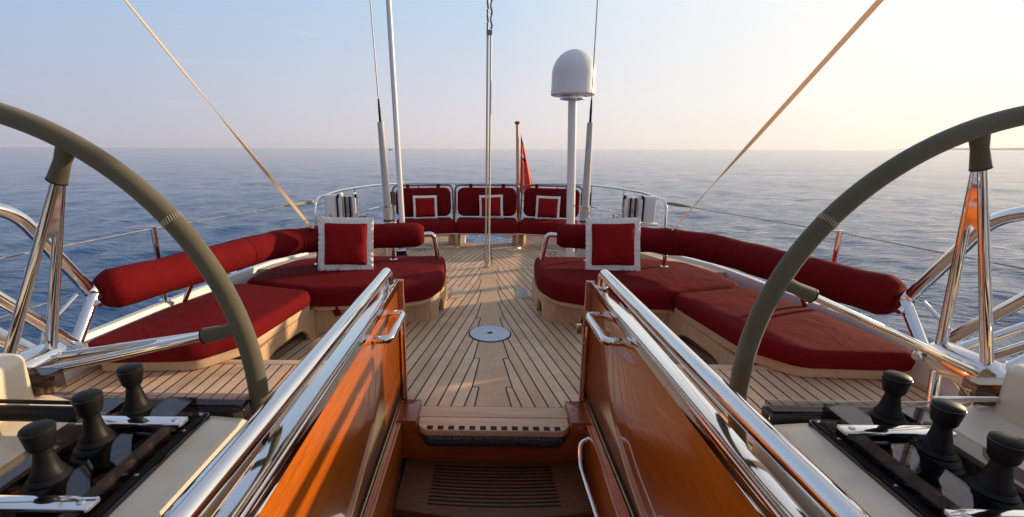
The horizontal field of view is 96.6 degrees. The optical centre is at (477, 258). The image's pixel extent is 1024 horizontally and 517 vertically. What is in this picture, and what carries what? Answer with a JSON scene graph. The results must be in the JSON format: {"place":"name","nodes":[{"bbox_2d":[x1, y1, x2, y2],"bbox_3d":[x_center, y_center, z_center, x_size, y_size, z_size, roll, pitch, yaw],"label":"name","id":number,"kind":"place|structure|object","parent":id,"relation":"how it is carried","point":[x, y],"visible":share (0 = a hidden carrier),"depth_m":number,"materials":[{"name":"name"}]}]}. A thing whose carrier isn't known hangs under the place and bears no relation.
{"place":"outdoors","nodes":[
{"label":"outdoors","id":0,"kind":"place"},
{"bbox_2d":[0,147,1023,471],"bbox_3d":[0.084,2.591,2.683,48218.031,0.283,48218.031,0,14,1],"label":"sea","id":1,"kind":"structure","parent":0,"point":[920,205],"depth_m":30.16,"materials":[{"name":"liquid"}]},
{"bbox_2d":[56,222,967,406],"bbox_3d":[0.076,2.028,1.879,5.413,2.574,14.700,0,14,1],"label":"hull","id":2,"kind":"object","parent":1,"relation":"on","point":[919,372],"visible":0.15,"depth_m":3.29,"materials":[{"name":"white paint"}]},
{"bbox_2d":[0,203,104,352],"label":"guard rail","id":3,"kind":"object","parent":2,"relation":"attached to","point":[93,294],"visible":0.69,"depth_m":2.58,"materials":[{"name":"silver metal"}]},
{"bbox_2d":[0,200,314,317],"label":"lifeline","id":4,"kind":"object","parent":2,"relation":"on","point":[155,242],"visible":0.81,"depth_m":3.36,"materials":[{"name":"brushed steel"},{"name":"polished steel"},{"name":"maroon canvas"}]},
{"bbox_2d":[124,0,313,227],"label":"running strap","id":5,"kind":"object","parent":2,"relation":"on","point":[270,177],"visible":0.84,"depth_m":3.25,"materials":[{"name":"beige fabric"}]},
{"bbox_2d":[380,235,577,266],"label":"deck","id":6,"kind":"structure","parent":2,"relation":"attached to","point":[527,253],"depth_m":7.21,"materials":[{"name":"brown wood"}]},
{"bbox_2d":[258,248,385,273],"bbox_3d":[-1.689,-0.195,6.652,0.329,0.438,4.444,2,14,8],"label":"covering board","id":7,"kind":"object","parent":6,"relation":"on","point":[378,251],"visible":0.08,"depth_m":5.02,"materials":[{"name":"brown wood"}]},
{"bbox_2d":[386,0,407,252],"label":"white pole","id":8,"kind":"object","parent":6,"relation":"on","point":[395,114],"visible":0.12,"depth_m":6.67,"materials":[{"name":"metal"}]},
{"bbox_2d":[396,248,407,255],"bbox_3d":[-1.139,-0.071,6.741,0.260,0.161,0.260,0,14,1],"label":"deck winch","id":9,"kind":"object","parent":6,"relation":"on","point":[401,251],"visible":0.54,"depth_m":6.66,"materials":[{"name":"silver metal"}]},
{"bbox_2d":[414,246,430,250],"bbox_3d":[-0.881,-0.158,7.282,0.267,0.076,0.028,-2,14,-9],"label":"deck cleat","id":10,"kind":"object","parent":6,"relation":"on","point":[420,247],"visible":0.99,"depth_m":7.27,"materials":[{"name":"silver metal"}]},
{"bbox_2d":[392,184,455,246],"bbox_3d":[-0.863,-0.708,7.579,1.072,1.006,0.654,-3,14,-13],"label":"aft seat","id":11,"kind":"object","parent":6,"relation":"on","point":[442,226],"visible":0.72,"depth_m":7.66,"materials":[{"name":"red fabric"}]},
{"bbox_2d":[413,195,437,218],"bbox_3d":[-0.872,-0.851,7.587,0.402,0.402,0.168,-2,0,-11],"label":"pillow","id":12,"kind":"object","parent":11,"relation":"on","point":[424,206],"visible":0.99,"depth_m":7.54,"materials":[{"name":"fabric"}]},
{"bbox_2d":[454,184,519,248],"bbox_3d":[0.158,-0.723,7.654,1.158,1.006,0.654,0,14,1],"label":"aft seat","id":13,"kind":"object","parent":6,"relation":"on","point":[468,201],"visible":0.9,"depth_m":7.77,"materials":[{"name":"red fabric"}]},
{"bbox_2d":[479,195,502,217],"bbox_3d":[0.230,-0.872,7.667,0.402,0.402,0.168,-1,0,3],"label":"pillow","id":14,"kind":"object","parent":13,"relation":"on","point":[496,206],"visible":0.8,"depth_m":7.63,"materials":[{"name":"red fabric"}]},
{"bbox_2d":[514,121,519,221],"bbox_3d":[0.722,-1.504,8.353,0.099,1.960,0.161,-6,15,-25],"label":"flagstaff","id":15,"kind":"object","parent":6,"relation":"on","point":[517,123],"visible":0.78,"depth_m":8.27,"materials":[{"name":"brown wood"}]},
{"bbox_2d":[520,136,531,193],"bbox_3d":[0.929,-1.685,8.363,0.322,1.170,0.172,-2,14,-9],"label":"ensign","id":16,"kind":"object","parent":15,"relation":"hanging from","point":[525,178],"visible":0.83,"depth_m":8.37,"materials":[{"name":"red fabric"}]},
{"bbox_2d":[518,184,582,251],"bbox_3d":[1.187,-0.694,7.549,1.072,1.006,0.654,4,14,14],"label":"aft seat","id":17,"kind":"object","parent":6,"relation":"on","point":[535,227],"visible":0.63,"depth_m":7.62,"materials":[{"name":"red fabric"}]},
{"bbox_2d":[535,196,560,218],"bbox_3d":[1.168,-0.839,7.567,0.402,0.402,0.168,4,0,10],"label":"pillow","id":18,"kind":"object","parent":17,"relation":"on","point":[547,207],"visible":0.99,"depth_m":7.52,"materials":[{"name":"red fabric"}]},
{"bbox_2d":[546,250,560,254],"bbox_3d":[1.166,-0.096,7.058,0.267,0.076,0.028,3,14,10],"label":"deck cleat","id":19,"kind":"object","parent":6,"relation":"on","point":[550,251],"visible":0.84,"depth_m":7.04,"materials":[{"name":"silver metal"}]},
{"bbox_2d":[640,252,725,276],"bbox_3d":[2.008,-0.169,6.599,0.329,0.438,4.444,-1,14,-6],"label":"covering board","id":20,"kind":"object","parent":6,"relation":"on","point":[650,255],"visible":0.08,"depth_m":5.06,"materials":[{"name":"brown wood"}]},
{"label":"transom bulwark","id":21,"kind":"structure","parent":6,"relation":"on","visible":0},
{"bbox_2d":[314,182,667,227],"bbox_3d":[0.169,-0.677,7.045,4.193,0.904,3.371,0,14,1],"label":"stern railing","id":22,"kind":"object","parent":21,"relation":"on","point":[591,185],"visible":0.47,"depth_m":6.87,"materials":[{"name":"silver metal"}]},
{"bbox_2d":[324,192,366,217],"bbox_3d":[-1.659,-0.632,5.700,0.570,0.377,0.182,-1,14,-7],"label":"rail box","id":23,"kind":"object","parent":22,"relation":"hanging from","point":[334,207],"visible":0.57,"depth_m":5.62,"materials":[{"name":"white paint"}]},
{"bbox_2d":[390,191,395,204],"bbox_3d":[-1.524,-1.056,8.001,0.180,0.240,0.100,0,14,1],"label":"dark bag","id":24,"kind":"object","parent":22,"relation":"attached to","point":[394,197],"visible":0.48,"depth_m":7.96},
{"bbox_2d":[580,193,591,205],"bbox_3d":[1.895,-1.032,7.952,0.180,0.240,0.100,0,14,1],"label":"dark bag","id":25,"kind":"object","parent":22,"relation":"attached to","point":[589,200],"visible":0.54,"depth_m":7.91,"materials":[{"name":"black"}]},
{"bbox_2d":[613,194,658,225],"bbox_3d":[1.958,-0.607,5.648,0.570,0.377,0.182,2,14,9],"label":"rail box","id":26,"kind":"object","parent":22,"relation":"hanging from","point":[644,208],"visible":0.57,"depth_m":5.57,"materials":[{"name":"white paint"}]},
{"bbox_2d":[446,266,533,267],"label":"deck","id":27,"kind":"structure","parent":2,"relation":"attached to","point":[491,267],"depth_m":6.30,"materials":[{"name":"brown wood"}]},
{"bbox_2d":[484,0,492,267],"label":"backstay tackle","id":28,"kind":"object","parent":27,"relation":"on","point":[488,33],"visible":1,"depth_m":5.88,"materials":[{"name":"silver metal"}]},
{"bbox_2d":[233,267,759,407],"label":"deck","id":29,"kind":"structure","parent":2,"relation":"attached to","point":[534,360],"depth_m":3.69,"materials":[{"name":"brown wood"}]},
{"bbox_2d":[85,223,447,370],"bbox_3d":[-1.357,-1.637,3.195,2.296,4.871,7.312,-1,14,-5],"label":"cockpit sofa","id":30,"kind":"object","parent":29,"relation":"on","point":[284,303],"visible":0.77,"depth_m":3.65,"materials":[{"name":"red fabric"}]},
{"bbox_2d":[318,216,373,270],"bbox_3d":[-1.258,-0.137,4.355,0.522,0.522,0.158,1,2,-6],"label":"pillow","id":31,"kind":"object","parent":30,"relation":"on","point":[345,243],"visible":0.98,"depth_m":4.31,"materials":[{"name":"fabric"}]},
{"bbox_2d":[217,359,326,364],"bbox_3d":[-1.490,0.780,2.976,1.850,0.234,0.068,0,14,1],"label":"helm deck edge","id":32,"kind":"object","parent":29,"relation":"on","point":[277,362],"depth_m":2.93,"materials":[{"name":"brown wood"}]},
{"bbox_2d":[370,0,396,255],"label":"whip antenna","id":33,"kind":"object","parent":29,"relation":"on","point":[387,206],"visible":0.69,"depth_m":5.49,"materials":[{"name":"grey paint"}]},
{"bbox_2d":[450,287,461,298],"bbox_3d":[-0.231,0.388,5.181,0.129,0.005,0.429,0,14,1],"label":"hatch plate","id":34,"kind":"object","parent":29,"relation":"on","point":[456,292],"visible":1,"depth_m":5.14,"materials":[{"name":"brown metal"}]},
{"bbox_2d":[469,325,510,342],"bbox_3d":[0.111,0.662,4.043,0.380,0.013,0.380,0,14,1],"label":"deck plate","id":35,"kind":"object","parent":29,"relation":"on","point":[489,333],"visible":1,"depth_m":4.02,"materials":[{"name":"grey metal"}]},
{"bbox_2d":[211,279,808,516],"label":"companionway","id":36,"kind":"object","parent":29,"relation":"in","point":[641,427],"visible":0.98,"depth_m":2.08,"materials":[{"name":"brown wood"}]},
{"bbox_2d":[160,268,394,516],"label":"handrail","id":37,"kind":"object","parent":36,"relation":"on","point":[200,493],"visible":1,"depth_m":1.11,"materials":[{"name":"silver metal"}]},
{"bbox_2d":[596,269,870,516],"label":"handrail","id":38,"kind":"object","parent":36,"relation":"on","point":[824,493],"visible":1,"depth_m":1.12,"materials":[{"name":"silver metal"}]},
{"bbox_2d":[516,287,528,298],"bbox_3d":[0.500,0.393,5.171,0.129,0.005,0.429,0,14,1],"label":"hatch plate","id":39,"kind":"object","parent":29,"relation":"on","point":[521,293],"visible":1,"depth_m":5.15,"materials":[{"name":"grey metal"}]},
{"bbox_2d":[551,49,595,256],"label":"satellite dome","id":40,"kind":"structure","parent":29,"relation":"on","point":[572,73],"depth_m":5.76,"materials":[{"name":"white paint"}]},
{"bbox_2d":[577,0,597,256],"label":"whip antenna","id":41,"kind":"object","parent":29,"relation":"on","point":[585,207],"visible":0.68,"depth_m":5.45,"materials":[{"name":"grey paint"}]},
{"bbox_2d":[532,224,914,379],"bbox_3d":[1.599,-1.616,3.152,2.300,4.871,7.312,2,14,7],"label":"cockpit sofa","id":42,"kind":"object","parent":29,"relation":"on","point":[709,311],"visible":0.83,"depth_m":3.44,"materials":[{"name":"red fabric"}]},
{"bbox_2d":[585,217,640,270],"bbox_3d":[1.302,-0.135,4.381,0.522,0.522,0.158,0,3,6],"label":"pillow","id":43,"kind":"object","parent":42,"relation":"on","point":[612,243],"visible":0.98,"depth_m":4.34,"materials":[{"name":"fabric"}]},
{"bbox_2d":[675,364,774,369],"bbox_3d":[1.690,0.802,2.931,1.850,0.234,0.068,0,14,1],"label":"helm deck edge","id":44,"kind":"object","parent":29,"relation":"on","point":[719,366],"depth_m":2.89,"materials":[{"name":"brown wood"}]},
{"bbox_2d":[672,0,883,230],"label":"running strap","id":45,"kind":"object","parent":2,"relation":"on","point":[845,38],"visible":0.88,"depth_m":2.70,"materials":[{"name":"beige fabric"}]},
{"bbox_2d":[666,202,1023,326],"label":"lifeline","id":46,"kind":"object","parent":2,"relation":"on","point":[837,244],"visible":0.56,"depth_m":3.27,"materials":[{"name":"silver metal"}]},
{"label":"side deck","id":47,"kind":"structure","parent":2,"relation":"on","visible":0},
{"bbox_2d":[0,353,262,516],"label":"helm console","id":48,"kind":"object","parent":47,"relation":"on","point":[136,451],"visible":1,"depth_m":1.05,"materials":[{"name":"white plastic"}]},
{"bbox_2d":[0,102,269,445],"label":"steering wheel","id":49,"kind":"object","parent":48,"relation":"attached to","point":[49,358],"visible":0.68,"depth_m":1.29,"materials":[{"name":"green fabric"}]},
{"bbox_2d":[56,364,323,437],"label":"helm deck","id":50,"kind":"structure","parent":47,"relation":"on","point":[221,381],"depth_m":2.68,"materials":[{"name":"brown wood"}]},
{"bbox_2d":[0,0,1023,149],"label":"sky","id":51,"kind":"structure","parent":0,"point":[671,74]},
{"bbox_2d":[897,148,1023,149],"bbox_3d":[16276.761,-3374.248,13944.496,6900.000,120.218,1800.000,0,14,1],"label":"headland","id":52,"kind":"structure","parent":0,"point":[990,149],"depth_m":13289.32,"materials":[{"name":"grey"}]},
{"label":"side deck","id":53,"kind":"structure","parent":0,"visible":0},
{"bbox_2d":[680,369,965,449],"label":"helm deck","id":54,"kind":"structure","parent":53,"relation":"on","point":[771,387],"depth_m":2.61,"materials":[{"name":"brown wood"}]},
{"bbox_2d":[751,364,1023,516],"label":"helm console","id":55,"kind":"object","parent":53,"relation":"on","point":[888,455],"visible":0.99,"depth_m":1.05,"materials":[{"name":"white plastic"}]},
{"bbox_2d":[728,105,1023,448],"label":"steering wheel","id":56,"kind":"object","parent":55,"relation":"attached to","point":[964,368],"visible":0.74,"depth_m":1.38,"materials":[{"name":"green fabric"}]},
{"bbox_2d":[893,206,1023,360],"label":"guard rail","id":57,"kind":"object","parent":53,"relation":"attached to","point":[933,274],"visible":0.63,"depth_m":2.39,"materials":[{"name":"silver metal"}]}
]}

